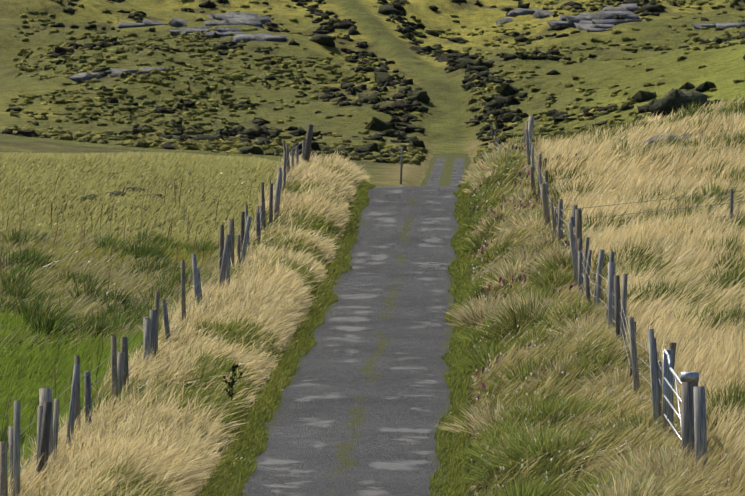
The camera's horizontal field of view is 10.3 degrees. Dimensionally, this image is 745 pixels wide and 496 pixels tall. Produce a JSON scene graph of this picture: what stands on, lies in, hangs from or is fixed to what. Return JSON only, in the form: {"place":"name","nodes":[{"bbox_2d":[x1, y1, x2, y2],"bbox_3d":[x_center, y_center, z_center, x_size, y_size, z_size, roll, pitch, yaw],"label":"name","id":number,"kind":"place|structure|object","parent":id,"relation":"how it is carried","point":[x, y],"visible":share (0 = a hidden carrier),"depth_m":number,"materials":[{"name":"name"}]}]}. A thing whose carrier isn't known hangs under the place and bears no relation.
{"place":"outdoors","nodes":[
{"label":"outdoors","id":0,"kind":"place"},
{"bbox_2d":[0,151,280,481],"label":"grass field","id":1,"kind":"structure","parent":0,"point":[102,286],"depth_m":99.26,"materials":[{"name":"green plant"}]},
{"bbox_2d":[0,0,744,495],"bbox_3d":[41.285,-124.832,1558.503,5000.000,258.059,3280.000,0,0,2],"label":"terrain","id":2,"kind":"structure","parent":0,"point":[444,118],"depth_m":388.07,"materials":[{"name":"green plant"}]},
{"bbox_2d":[77,187,163,202],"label":"rocks","id":3,"kind":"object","parent":2,"relation":"on","point":[89,197],"depth_m":117.56,"materials":[{"name":"grey stone"}]},
{"bbox_2d":[0,124,316,495],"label":"fence","id":4,"kind":"object","parent":2,"relation":"on","point":[47,429],"visible":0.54,"depth_m":63.06,"materials":[{"name":"grey wood"}]},
{"bbox_2d":[223,364,241,403],"bbox_3d":[-2.224,2.213,64.630,0.382,0.876,0.318,0,0,2],"label":"thistle","id":5,"kind":"object","parent":2,"relation":"on","point":[232,382],"visible":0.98,"depth_m":64.63,"materials":[{"name":"green plant"}]},
{"bbox_2d":[2,150,473,495],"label":"verge grass","id":6,"kind":"structure","parent":2,"relation":"on","point":[259,303],"depth_m":69.36,"materials":[{"name":"beige plant"}]},
{"bbox_2d":[216,154,470,495],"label":"road lane","id":7,"kind":"structure","parent":2,"relation":"on","point":[364,406],"depth_m":74.61,"materials":[{"name":"grey asphalt"}]},
{"bbox_2d":[1,0,744,164],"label":"shrubs","id":8,"kind":"object","parent":2,"relation":"on","point":[412,155],"visible":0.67,"depth_m":378.45,"materials":[{"name":"green plant"}]},
{"bbox_2d":[68,3,744,82],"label":"rock outcrops","id":9,"kind":"object","parent":2,"relation":"on","point":[602,20],"visible":0.58,"depth_m":426.24,"materials":[{"name":"grey stone"}]},
{"bbox_2d":[400,124,501,183],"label":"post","id":10,"kind":"object","parent":2,"relation":"on","point":[497,141],"visible":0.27,"depth_m":254.06,"materials":[{"name":"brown wood"}]},
{"bbox_2d":[433,135,744,495],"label":"grass verge","id":11,"kind":"structure","parent":2,"relation":"on","point":[522,256],"depth_m":65.43,"materials":[{"name":"green plant"}]},
{"bbox_2d":[537,88,713,169],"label":"gorse bushes","id":12,"kind":"object","parent":2,"relation":"on","point":[672,99],"visible":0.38,"depth_m":330.26,"materials":[{"name":"green plant"}]},
{"bbox_2d":[521,116,744,471],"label":"fence","id":13,"kind":"object","parent":2,"relation":"on","point":[691,415],"visible":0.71,"depth_m":63.86,"materials":[{"name":"grey wood"}]},
{"bbox_2d":[535,93,744,495],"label":"grass field","id":14,"kind":"structure","parent":0,"point":[686,285],"depth_m":92.94,"materials":[{"name":"beige plant"}]},
{"bbox_2d":[643,133,706,147],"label":"rock","id":15,"kind":"object","parent":14,"relation":"on","point":[652,141],"visible":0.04,"depth_m":123.86,"materials":[{"name":"grey stone"}]}
]}

